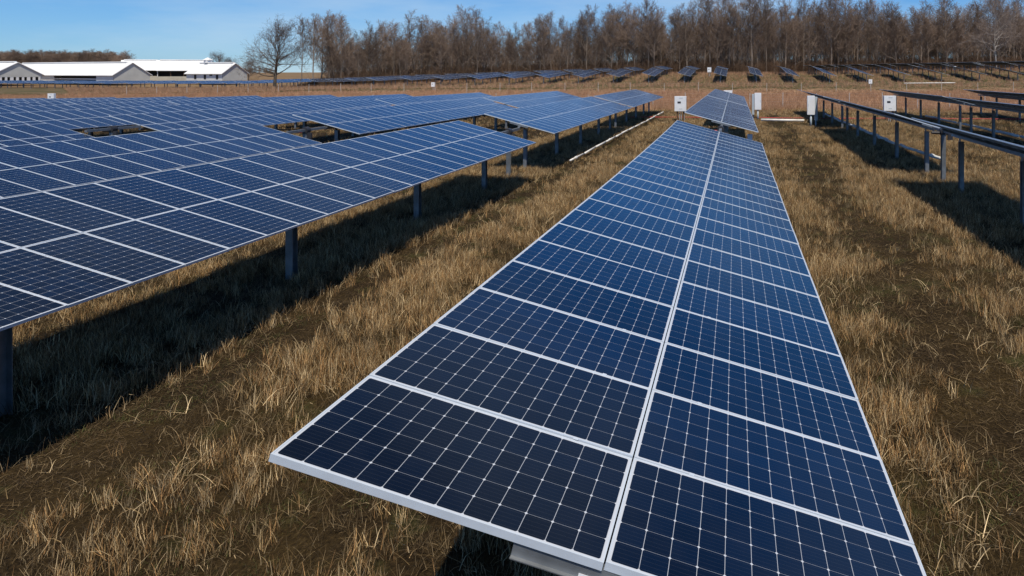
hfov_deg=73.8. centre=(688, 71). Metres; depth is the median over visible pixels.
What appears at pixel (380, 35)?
bare tree
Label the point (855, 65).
solar tracker
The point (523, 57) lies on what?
bare tree
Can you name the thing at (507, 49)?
bare tree
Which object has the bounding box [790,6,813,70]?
bare tree
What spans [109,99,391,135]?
solar tracker
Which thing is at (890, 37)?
bare tree
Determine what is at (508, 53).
bare tree
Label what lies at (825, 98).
solar tracker
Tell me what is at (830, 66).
solar tracker
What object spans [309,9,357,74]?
bare tree
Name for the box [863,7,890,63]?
bare tree
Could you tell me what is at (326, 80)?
solar tracker
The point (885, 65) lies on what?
solar tracker
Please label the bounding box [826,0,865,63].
bare tree
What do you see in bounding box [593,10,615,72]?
bare tree
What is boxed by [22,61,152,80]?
barn
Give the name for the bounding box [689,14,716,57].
bare tree
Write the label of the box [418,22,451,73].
bare tree
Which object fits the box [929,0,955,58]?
bare tree
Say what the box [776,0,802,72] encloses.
bare tree
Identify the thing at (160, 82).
solar tracker
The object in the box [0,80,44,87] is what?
solar tracker
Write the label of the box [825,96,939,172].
solar tracker
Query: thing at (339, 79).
solar tracker
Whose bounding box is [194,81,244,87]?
solar tracker
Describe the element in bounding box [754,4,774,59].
bare tree
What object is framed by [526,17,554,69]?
bare tree
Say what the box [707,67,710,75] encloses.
inverter cabinet
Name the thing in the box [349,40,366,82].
bare tree
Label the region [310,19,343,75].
bare tree
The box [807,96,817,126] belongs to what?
combiner cabinet
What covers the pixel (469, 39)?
bare tree
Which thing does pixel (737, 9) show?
bare tree
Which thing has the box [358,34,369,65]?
bare tree
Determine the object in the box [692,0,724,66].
bare tree
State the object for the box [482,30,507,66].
bare tree
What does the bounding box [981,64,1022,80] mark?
solar tracker
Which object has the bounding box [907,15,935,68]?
bare tree
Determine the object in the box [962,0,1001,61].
bare tree
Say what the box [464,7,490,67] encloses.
bare tree
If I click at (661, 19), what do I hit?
bare tree
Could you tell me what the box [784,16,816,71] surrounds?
bare tree
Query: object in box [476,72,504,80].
solar tracker
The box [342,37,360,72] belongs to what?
bare tree
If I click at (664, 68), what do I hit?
solar tracker
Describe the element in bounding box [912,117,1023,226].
solar tracker
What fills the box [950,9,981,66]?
bare tree
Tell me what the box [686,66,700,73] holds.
solar tracker
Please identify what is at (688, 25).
bare tree
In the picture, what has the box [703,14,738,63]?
bare tree
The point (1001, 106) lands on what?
solar tracker
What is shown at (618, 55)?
bare tree
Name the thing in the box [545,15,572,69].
bare tree
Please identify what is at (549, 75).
solar tracker
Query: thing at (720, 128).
slew drive
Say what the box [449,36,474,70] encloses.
bare tree
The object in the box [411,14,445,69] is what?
bare tree
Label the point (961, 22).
bare tree
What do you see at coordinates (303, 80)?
solar tracker
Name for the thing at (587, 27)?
bare tree
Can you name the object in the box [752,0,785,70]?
bare tree
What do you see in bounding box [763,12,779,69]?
bare tree
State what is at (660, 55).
bare tree
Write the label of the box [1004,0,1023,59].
bare tree
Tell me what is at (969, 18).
bare tree
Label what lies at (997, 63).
solar tracker
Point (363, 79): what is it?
solar tracker
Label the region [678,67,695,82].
solar tracker
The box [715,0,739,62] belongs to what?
bare tree
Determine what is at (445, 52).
bare tree
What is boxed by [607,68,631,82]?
solar tracker
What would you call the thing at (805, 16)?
bare tree
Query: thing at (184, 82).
solar tracker
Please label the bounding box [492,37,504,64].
bare tree
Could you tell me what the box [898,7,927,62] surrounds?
bare tree
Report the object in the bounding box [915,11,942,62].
bare tree
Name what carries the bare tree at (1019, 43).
on the ground at (332, 543)
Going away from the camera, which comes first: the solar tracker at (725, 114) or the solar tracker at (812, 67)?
the solar tracker at (725, 114)
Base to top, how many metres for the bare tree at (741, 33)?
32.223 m
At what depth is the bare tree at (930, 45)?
323.13 m
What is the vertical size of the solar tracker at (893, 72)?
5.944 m
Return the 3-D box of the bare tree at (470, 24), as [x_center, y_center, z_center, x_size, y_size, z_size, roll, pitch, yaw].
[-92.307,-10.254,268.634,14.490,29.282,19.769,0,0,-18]
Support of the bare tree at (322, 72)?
on the ground at (332, 543)
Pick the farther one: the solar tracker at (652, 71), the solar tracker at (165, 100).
the solar tracker at (652, 71)
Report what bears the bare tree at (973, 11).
on the ground at (332, 543)
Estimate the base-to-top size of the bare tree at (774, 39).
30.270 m
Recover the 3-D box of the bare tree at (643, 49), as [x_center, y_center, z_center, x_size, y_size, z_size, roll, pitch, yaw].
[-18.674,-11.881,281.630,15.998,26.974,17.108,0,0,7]
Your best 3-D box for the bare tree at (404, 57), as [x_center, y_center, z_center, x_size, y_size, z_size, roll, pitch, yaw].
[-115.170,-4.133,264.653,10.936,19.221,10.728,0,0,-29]
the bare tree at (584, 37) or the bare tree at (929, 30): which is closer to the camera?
the bare tree at (584, 37)
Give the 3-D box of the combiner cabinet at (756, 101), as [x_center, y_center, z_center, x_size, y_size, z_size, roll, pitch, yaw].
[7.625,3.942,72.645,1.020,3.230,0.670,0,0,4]
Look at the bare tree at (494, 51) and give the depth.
259.42 m
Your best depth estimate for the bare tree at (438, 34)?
264.27 m
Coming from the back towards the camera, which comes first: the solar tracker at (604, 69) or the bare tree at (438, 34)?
the bare tree at (438, 34)
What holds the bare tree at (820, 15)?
on the ground at (332, 543)
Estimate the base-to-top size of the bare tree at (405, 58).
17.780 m
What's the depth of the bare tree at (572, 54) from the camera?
264.79 m
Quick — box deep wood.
[0,8,1022,77]
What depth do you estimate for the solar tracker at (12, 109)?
55.25 m
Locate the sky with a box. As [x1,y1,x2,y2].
[0,0,1023,71]
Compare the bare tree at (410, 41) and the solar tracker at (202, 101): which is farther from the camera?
the bare tree at (410, 41)
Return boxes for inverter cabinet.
[48,93,55,97]
[675,96,686,120]
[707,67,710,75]
[883,96,895,120]
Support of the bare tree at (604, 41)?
on the ground at (332, 543)
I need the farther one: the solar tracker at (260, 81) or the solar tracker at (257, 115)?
the solar tracker at (260, 81)
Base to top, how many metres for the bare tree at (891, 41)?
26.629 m
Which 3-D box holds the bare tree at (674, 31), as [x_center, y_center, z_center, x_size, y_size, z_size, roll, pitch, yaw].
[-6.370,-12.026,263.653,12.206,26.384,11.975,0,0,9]
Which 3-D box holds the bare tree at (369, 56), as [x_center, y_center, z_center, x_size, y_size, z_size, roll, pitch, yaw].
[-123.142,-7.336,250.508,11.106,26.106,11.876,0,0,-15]
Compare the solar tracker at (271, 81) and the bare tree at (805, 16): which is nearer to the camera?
the solar tracker at (271, 81)
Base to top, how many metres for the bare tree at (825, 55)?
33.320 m
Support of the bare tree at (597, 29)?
on the ground at (332, 543)
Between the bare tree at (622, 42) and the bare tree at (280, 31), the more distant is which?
the bare tree at (622, 42)
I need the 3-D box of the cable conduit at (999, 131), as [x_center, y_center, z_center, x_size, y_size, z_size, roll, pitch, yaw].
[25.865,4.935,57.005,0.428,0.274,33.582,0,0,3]
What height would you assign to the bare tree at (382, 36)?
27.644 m
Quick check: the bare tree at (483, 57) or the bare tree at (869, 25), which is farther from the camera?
the bare tree at (869, 25)
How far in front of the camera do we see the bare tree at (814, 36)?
306.33 m
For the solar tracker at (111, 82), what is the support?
on the ground at (332, 543)
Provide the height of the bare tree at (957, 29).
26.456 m
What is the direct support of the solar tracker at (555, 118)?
on the ground at (332, 543)
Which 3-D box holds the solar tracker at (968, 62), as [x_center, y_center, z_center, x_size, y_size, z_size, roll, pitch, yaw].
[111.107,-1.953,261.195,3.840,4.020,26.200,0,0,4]
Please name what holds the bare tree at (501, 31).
on the ground at (332, 543)
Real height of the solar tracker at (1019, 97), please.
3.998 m
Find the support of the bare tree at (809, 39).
on the ground at (332, 543)
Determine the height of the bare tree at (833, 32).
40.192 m
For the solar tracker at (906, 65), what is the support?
on the ground at (332, 543)
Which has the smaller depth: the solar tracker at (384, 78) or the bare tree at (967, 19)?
the solar tracker at (384, 78)
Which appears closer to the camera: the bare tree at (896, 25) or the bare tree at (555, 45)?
the bare tree at (555, 45)
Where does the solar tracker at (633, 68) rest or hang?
on the ground at (332, 543)
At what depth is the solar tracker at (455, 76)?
209.74 m
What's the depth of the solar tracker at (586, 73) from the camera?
207.51 m
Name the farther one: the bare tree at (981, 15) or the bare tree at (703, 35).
the bare tree at (981, 15)
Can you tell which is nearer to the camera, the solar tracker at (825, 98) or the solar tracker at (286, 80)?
the solar tracker at (825, 98)
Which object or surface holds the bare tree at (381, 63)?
on the ground at (332, 543)
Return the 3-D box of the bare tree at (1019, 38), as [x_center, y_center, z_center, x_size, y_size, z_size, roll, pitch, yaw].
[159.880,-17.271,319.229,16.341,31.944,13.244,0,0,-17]
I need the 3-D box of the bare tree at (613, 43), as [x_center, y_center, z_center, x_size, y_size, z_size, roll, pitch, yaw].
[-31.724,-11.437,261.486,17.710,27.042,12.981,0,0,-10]
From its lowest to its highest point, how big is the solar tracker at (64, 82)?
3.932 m
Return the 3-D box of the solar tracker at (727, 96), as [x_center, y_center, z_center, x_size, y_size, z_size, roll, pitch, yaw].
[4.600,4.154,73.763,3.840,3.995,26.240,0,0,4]
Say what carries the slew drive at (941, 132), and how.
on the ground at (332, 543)
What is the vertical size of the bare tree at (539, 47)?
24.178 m
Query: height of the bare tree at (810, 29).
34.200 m
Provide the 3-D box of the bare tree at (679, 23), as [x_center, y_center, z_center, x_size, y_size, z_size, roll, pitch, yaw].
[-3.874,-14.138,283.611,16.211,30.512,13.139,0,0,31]
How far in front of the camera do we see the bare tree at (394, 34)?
253.61 m
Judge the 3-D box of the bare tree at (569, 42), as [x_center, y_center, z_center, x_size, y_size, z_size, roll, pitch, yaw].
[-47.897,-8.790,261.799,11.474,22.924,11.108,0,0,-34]
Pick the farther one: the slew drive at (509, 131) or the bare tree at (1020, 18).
the bare tree at (1020, 18)
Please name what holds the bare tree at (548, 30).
on the ground at (332, 543)
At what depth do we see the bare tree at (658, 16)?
262.22 m
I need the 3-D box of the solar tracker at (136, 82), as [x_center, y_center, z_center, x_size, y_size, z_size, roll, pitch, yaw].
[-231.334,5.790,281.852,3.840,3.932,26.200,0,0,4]
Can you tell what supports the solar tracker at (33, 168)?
on the ground at (332, 543)
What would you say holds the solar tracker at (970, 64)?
on the ground at (332, 543)
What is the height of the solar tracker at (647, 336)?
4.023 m
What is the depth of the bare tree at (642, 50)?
268.91 m
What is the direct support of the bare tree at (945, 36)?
on the ground at (332, 543)
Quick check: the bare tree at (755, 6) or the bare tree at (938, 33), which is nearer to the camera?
the bare tree at (755, 6)
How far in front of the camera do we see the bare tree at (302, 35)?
237.59 m
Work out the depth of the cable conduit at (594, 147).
48.77 m
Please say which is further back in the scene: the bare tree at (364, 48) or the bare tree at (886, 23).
the bare tree at (886, 23)
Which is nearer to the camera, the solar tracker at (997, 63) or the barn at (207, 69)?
the solar tracker at (997, 63)
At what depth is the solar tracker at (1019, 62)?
237.18 m
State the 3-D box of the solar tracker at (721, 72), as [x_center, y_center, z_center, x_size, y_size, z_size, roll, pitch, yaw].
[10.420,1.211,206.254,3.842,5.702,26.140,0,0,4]
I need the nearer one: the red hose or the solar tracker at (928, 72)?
the red hose
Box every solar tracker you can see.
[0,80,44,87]
[0,96,188,103]
[0,97,114,100]
[0,101,65,106]
[0,101,170,134]
[0,101,277,135]
[0,120,535,416]
[0,122,321,198]
[0,123,94,146]
[1,80,66,87]
[10,98,45,98]
[25,80,88,87]
[49,80,110,88]
[67,96,259,128]
[73,80,132,86]
[97,80,151,86]
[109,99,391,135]
[121,80,174,87]
[145,80,199,87]
[169,81,201,87]
[169,95,335,104]
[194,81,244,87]
[219,81,267,86]
[234,81,253,86]
[249,80,296,86]
[262,80,300,85]
[269,120,925,575]
[270,94,413,128]
[277,79,298,86]
[292,78,324,85]
[293,98,514,140]
[309,78,347,85]
[328,78,372,85]
[346,76,391,86]
[366,75,412,84]
[376,92,495,119]
[402,74,442,84]
[434,73,472,85]
[469,72,505,84]
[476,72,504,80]
[483,91,580,127]
[484,96,631,167]
[503,71,536,83]
[506,71,525,77]
[536,70,555,77]
[536,70,569,82]
[566,69,584,77]
[573,69,600,83]
[594,89,662,126]
[596,68,614,75]
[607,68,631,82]
[625,67,644,73]
[642,67,663,81]
[655,66,672,74]
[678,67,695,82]
[685,95,757,131]
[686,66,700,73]
[707,89,747,105]
[714,67,727,82]
[748,67,762,80]
[781,67,798,82]
[799,90,844,127]
[804,65,820,74]
[814,67,835,82]
[822,65,838,70]
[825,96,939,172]
[835,65,851,73]
[847,66,873,81]
[849,64,866,71]
[862,64,883,72]
[873,64,893,70]
[879,89,973,129]
[881,66,908,79]
[889,63,916,72]
[902,63,923,68]
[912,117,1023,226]
[917,66,947,80]
[920,63,950,71]
[945,64,986,80]
[947,97,1023,137]
[948,62,982,70]
[955,62,980,68]
[963,89,1023,120]
[980,62,1017,70]
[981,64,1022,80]
[1008,61,1023,67]
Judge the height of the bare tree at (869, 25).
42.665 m
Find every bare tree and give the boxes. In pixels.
[209,50,229,61]
[226,15,316,87]
[243,61,257,80]
[287,16,318,85]
[297,13,328,83]
[303,14,337,77]
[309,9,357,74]
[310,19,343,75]
[314,28,338,84]
[326,17,361,75]
[328,10,350,83]
[336,36,364,76]
[342,29,369,71]
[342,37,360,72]
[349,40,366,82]
[356,20,380,74]
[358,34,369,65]
[361,27,387,74]
[366,29,390,73]
[370,19,392,69]
[374,21,392,69]
[374,21,404,80]
[379,24,404,71]
[380,28,393,80]
[389,35,412,80]
[390,10,435,72]
[391,40,417,71]
[396,39,412,74]
[398,27,419,68]
[404,16,436,73]
[408,35,428,67]
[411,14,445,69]
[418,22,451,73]
[419,33,442,69]
[424,18,446,66]
[424,21,449,66]
[432,23,452,69]
[432,25,453,71]
[433,14,476,71]
[442,18,464,79]
[444,4,484,70]
[449,12,481,72]
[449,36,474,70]
[452,24,482,77]
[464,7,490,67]
[466,26,496,70]
[470,16,500,70]
[470,27,485,71]
[481,29,507,71]
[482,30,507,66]
[484,21,510,68]
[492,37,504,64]
[500,21,532,70]
[502,30,516,66]
[502,33,518,61]
[505,36,520,64]
[510,23,541,69]
[514,21,539,64]
[514,39,528,70]
[525,16,548,65]
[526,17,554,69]
[526,20,560,68]
[529,13,556,64]
[537,9,562,68]
[541,24,567,70]
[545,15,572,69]
[554,23,581,68]
[555,34,574,67]
[566,27,580,75]
[570,16,594,67]
[570,19,590,65]
[571,5,599,69]
[576,12,607,63]
[578,3,608,58]
[584,24,606,70]
[589,11,629,71]
[590,11,618,59]
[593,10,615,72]
[598,4,628,61]
[604,4,627,68]
[605,10,630,60]
[617,6,648,66]
[618,5,652,65]
[618,13,640,51]
[618,20,632,65]
[619,1,638,62]
[630,18,657,62]
[631,0,661,69]
[636,15,651,66]
[638,6,678,66]
[645,22,657,61]
[650,6,670,52]
[652,21,671,59]
[656,10,685,70]
[657,14,687,61]
[665,5,695,59]
[667,12,690,68]
[672,2,705,67]
[674,20,695,53]
[677,7,705,62]
[683,0,725,70]
[686,0,713,72]
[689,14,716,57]
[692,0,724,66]
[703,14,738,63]
[704,7,721,59]
[705,14,736,63]
[708,0,745,60]
[713,0,747,63]
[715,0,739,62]
[721,4,743,70]
[728,2,753,68]
[728,15,755,62]
[733,0,768,66]
[734,0,771,66]
[747,6,762,50]
[750,0,779,59]
[750,21,769,64]
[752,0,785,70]
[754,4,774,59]
[762,11,785,61]
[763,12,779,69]
[770,0,794,60]
[770,16,793,69]
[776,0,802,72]
[780,14,799,62]
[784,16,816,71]
[786,0,816,71]
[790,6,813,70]
[795,5,827,62]
[800,0,837,61]
[802,15,819,70]
[804,0,830,62]
[807,8,829,61]
[811,7,843,61]
[820,0,850,70]
[822,0,852,64]
[822,9,860,71]
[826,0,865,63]
[829,0,863,61]
[842,10,863,62]
[846,6,870,63]
[851,0,868,58]
[855,0,880,70]
[856,0,880,59]
[861,2,883,61]
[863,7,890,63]
[865,0,914,63]
[869,2,920,67]
[874,12,888,59]
[877,19,903,61]
[881,12,907,58]
[885,19,910,56]
[887,12,913,69]
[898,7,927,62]
[906,6,926,57]
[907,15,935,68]
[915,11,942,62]
[917,0,944,59]
[923,18,937,58]
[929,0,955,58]
[932,15,945,60]
[933,0,967,68]
[933,5,955,59]
[942,13,969,61]
[943,26,970,56]
[947,2,973,57]
[948,0,1023,66]
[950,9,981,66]
[951,18,967,66]
[959,1,974,55]
[959,13,974,60]
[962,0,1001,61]
[964,0,987,60]
[973,0,1000,67]
[985,10,1014,57]
[986,0,1014,57]
[988,0,1023,66]
[996,5,1017,60]
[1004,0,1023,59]
[1007,6,1023,57]
[1010,21,1023,58]
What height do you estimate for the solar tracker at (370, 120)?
4.034 m
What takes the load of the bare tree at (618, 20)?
on the ground at (332, 543)
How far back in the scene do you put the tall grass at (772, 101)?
168.99 m
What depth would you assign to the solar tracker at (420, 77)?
210.64 m
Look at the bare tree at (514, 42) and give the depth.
260.95 m
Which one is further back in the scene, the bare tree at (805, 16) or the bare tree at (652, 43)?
the bare tree at (805, 16)
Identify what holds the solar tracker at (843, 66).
on the ground at (332, 543)
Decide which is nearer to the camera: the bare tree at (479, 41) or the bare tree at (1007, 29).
the bare tree at (479, 41)
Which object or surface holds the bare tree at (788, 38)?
on the ground at (332, 543)
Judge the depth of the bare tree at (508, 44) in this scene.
262.10 m
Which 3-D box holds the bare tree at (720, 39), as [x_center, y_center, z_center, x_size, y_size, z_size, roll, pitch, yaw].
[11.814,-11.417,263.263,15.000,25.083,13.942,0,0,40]
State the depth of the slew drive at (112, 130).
34.40 m
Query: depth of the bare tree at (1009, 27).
328.35 m
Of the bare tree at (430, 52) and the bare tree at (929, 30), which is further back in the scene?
the bare tree at (929, 30)
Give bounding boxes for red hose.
[631,117,1022,119]
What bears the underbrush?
on the ground at (332, 543)
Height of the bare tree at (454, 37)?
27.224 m
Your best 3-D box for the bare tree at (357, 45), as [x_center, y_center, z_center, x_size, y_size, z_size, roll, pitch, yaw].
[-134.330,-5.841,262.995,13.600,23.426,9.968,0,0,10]
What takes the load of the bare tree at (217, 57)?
on the ground at (332, 543)
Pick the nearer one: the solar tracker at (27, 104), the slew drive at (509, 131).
the slew drive at (509, 131)
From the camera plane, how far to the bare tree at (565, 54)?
273.22 m
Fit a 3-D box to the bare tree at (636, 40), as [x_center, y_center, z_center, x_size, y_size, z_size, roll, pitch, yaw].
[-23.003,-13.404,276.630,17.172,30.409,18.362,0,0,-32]
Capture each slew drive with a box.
[85,125,140,135]
[286,126,325,138]
[501,128,519,176]
[716,125,728,133]
[931,127,952,179]
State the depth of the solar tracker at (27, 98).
91.52 m
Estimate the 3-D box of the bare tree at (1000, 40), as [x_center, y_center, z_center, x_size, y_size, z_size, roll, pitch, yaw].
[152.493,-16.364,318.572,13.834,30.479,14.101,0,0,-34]
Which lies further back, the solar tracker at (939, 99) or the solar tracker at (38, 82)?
the solar tracker at (38, 82)
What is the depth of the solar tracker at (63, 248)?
13.45 m
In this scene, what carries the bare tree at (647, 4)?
on the ground at (332, 543)
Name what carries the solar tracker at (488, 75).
on the ground at (332, 543)
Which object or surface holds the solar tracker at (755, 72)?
on the ground at (332, 543)
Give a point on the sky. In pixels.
(147, 29)
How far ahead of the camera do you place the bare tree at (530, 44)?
262.92 m
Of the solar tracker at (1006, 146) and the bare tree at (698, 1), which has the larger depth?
the bare tree at (698, 1)
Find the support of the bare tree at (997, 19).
on the ground at (332, 543)
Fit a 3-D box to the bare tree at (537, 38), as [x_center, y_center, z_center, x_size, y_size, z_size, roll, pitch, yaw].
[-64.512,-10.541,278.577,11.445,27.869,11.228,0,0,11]
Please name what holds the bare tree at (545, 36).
on the ground at (332, 543)
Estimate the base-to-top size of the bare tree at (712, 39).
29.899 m
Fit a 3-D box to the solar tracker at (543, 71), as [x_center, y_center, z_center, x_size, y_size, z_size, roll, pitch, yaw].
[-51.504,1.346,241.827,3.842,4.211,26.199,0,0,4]
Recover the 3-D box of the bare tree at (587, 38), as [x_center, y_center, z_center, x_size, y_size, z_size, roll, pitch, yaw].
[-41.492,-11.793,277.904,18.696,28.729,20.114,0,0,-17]
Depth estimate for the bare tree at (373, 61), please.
250.03 m
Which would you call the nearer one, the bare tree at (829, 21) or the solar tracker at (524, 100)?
the solar tracker at (524, 100)
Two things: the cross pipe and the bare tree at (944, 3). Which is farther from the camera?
the bare tree at (944, 3)
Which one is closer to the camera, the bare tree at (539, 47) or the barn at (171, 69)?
the bare tree at (539, 47)
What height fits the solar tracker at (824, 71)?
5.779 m
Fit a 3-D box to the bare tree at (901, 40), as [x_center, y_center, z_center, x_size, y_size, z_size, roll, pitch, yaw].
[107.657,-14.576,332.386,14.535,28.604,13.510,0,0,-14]
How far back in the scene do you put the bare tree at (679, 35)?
264.00 m
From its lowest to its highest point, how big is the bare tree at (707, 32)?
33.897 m
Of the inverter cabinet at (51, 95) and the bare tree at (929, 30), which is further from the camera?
the bare tree at (929, 30)
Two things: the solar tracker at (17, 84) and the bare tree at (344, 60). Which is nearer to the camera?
the bare tree at (344, 60)
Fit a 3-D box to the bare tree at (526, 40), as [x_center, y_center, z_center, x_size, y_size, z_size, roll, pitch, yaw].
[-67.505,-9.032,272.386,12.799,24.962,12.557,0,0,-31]
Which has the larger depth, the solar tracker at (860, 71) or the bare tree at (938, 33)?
the bare tree at (938, 33)
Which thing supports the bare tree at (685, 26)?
on the ground at (332, 543)
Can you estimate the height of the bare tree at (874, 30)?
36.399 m
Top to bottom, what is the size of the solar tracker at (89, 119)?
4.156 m
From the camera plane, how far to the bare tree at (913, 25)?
330.29 m
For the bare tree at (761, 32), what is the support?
on the ground at (332, 543)
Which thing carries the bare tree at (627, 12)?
on the ground at (332, 543)
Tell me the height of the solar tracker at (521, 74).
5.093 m
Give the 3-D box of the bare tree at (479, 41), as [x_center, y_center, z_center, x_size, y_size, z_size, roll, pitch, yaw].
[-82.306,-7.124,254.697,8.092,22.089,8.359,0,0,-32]
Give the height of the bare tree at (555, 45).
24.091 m
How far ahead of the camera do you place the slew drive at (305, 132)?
33.62 m
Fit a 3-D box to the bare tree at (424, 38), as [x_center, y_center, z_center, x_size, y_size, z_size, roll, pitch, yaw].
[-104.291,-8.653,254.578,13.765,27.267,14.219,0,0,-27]
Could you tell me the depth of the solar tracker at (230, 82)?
270.00 m
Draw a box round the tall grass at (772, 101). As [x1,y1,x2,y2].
[0,66,1023,110]
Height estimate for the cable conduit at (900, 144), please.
0.320 m
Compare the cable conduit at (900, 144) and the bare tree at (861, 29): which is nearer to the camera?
the cable conduit at (900, 144)
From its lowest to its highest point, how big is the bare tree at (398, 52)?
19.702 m
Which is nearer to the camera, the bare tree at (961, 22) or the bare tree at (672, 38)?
the bare tree at (672, 38)
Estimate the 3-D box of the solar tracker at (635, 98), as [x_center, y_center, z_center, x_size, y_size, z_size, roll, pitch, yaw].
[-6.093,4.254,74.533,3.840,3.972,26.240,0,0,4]
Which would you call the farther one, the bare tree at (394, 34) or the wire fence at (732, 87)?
the bare tree at (394, 34)
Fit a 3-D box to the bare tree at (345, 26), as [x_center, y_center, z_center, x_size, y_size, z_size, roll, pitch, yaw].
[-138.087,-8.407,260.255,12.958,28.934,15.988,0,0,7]
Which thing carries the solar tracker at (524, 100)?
on the ground at (332, 543)
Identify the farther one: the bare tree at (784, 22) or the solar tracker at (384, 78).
the bare tree at (784, 22)
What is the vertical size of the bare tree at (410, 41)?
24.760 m
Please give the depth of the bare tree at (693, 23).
268.32 m
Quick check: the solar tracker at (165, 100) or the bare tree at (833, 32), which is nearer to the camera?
the solar tracker at (165, 100)
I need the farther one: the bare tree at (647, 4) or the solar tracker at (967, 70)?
the bare tree at (647, 4)
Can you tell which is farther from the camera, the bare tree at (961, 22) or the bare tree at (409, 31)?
the bare tree at (961, 22)
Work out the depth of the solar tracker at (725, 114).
41.04 m
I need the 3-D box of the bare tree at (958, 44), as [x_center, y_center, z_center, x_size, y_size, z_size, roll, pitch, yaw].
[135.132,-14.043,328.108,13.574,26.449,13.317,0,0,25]
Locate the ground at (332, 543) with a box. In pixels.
[0,69,1023,575]
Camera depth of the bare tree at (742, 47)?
269.60 m
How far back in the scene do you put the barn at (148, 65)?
382.34 m
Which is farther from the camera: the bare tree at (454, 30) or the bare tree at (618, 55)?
the bare tree at (618, 55)
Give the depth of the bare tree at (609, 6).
275.31 m
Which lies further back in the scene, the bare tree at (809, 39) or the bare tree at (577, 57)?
the bare tree at (809, 39)
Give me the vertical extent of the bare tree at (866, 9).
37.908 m
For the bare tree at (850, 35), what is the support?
on the ground at (332, 543)
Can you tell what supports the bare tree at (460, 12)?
on the ground at (332, 543)
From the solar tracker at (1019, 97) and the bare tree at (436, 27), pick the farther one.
the bare tree at (436, 27)
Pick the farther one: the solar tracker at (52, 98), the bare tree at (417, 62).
the bare tree at (417, 62)
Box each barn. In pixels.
[0,61,44,80]
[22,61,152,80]
[121,59,156,80]
[156,59,206,80]
[184,57,249,80]
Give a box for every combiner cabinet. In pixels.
[752,93,760,118]
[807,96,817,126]
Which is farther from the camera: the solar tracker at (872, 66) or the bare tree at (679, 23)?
the bare tree at (679, 23)
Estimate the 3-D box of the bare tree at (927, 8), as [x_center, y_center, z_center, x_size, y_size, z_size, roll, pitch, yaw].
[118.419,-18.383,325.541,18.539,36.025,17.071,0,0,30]
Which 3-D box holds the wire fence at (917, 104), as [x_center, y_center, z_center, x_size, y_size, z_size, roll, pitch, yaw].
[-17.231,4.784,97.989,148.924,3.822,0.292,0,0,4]
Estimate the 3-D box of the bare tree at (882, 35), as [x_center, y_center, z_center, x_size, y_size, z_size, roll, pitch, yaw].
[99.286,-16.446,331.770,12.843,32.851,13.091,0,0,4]
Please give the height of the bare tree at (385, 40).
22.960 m
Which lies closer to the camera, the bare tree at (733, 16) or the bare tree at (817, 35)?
the bare tree at (733, 16)
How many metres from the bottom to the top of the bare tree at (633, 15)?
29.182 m
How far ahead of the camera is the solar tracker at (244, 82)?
262.60 m
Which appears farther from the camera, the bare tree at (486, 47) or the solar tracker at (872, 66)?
the bare tree at (486, 47)
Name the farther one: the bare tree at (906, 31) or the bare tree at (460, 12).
the bare tree at (906, 31)
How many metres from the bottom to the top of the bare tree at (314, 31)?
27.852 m
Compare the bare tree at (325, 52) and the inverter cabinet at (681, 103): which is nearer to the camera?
the inverter cabinet at (681, 103)
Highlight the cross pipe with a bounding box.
[761,119,803,121]
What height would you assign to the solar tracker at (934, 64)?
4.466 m
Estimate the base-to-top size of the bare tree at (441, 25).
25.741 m
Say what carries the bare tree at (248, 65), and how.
on the ground at (332, 543)
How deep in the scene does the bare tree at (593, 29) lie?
277.07 m
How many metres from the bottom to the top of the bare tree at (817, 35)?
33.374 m
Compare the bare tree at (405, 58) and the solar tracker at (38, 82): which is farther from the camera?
the solar tracker at (38, 82)
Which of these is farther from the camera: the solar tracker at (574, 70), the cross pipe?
the solar tracker at (574, 70)
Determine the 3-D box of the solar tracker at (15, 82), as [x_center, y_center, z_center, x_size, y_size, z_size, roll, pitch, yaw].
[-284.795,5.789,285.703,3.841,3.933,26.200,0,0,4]
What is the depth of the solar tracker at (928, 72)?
202.37 m
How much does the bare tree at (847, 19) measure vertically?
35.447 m
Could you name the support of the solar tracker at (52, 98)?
on the ground at (332, 543)
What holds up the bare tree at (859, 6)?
on the ground at (332, 543)
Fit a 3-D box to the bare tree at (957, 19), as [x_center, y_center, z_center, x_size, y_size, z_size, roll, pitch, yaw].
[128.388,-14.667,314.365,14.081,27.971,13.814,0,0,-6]
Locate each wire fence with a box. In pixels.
[126,82,1013,94]
[343,92,1006,107]
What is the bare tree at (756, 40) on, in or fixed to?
on the ground at (332, 543)
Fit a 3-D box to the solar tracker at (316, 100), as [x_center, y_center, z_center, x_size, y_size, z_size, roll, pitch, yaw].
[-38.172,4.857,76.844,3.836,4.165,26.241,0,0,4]
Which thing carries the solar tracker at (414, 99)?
on the ground at (332, 543)
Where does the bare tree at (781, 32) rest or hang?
on the ground at (332, 543)
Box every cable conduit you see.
[569,111,663,160]
[825,113,940,159]
[925,115,1023,138]
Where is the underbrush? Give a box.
[298,53,1023,86]
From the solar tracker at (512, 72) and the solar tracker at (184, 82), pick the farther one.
the solar tracker at (184, 82)
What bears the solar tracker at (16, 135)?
on the ground at (332, 543)
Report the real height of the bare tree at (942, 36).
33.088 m
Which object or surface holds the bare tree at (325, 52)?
on the ground at (332, 543)
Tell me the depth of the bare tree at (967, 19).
314.78 m
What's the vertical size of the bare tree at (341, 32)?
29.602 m
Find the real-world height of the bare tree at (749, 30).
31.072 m
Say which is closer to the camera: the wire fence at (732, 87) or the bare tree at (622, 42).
the wire fence at (732, 87)
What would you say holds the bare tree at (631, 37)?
on the ground at (332, 543)

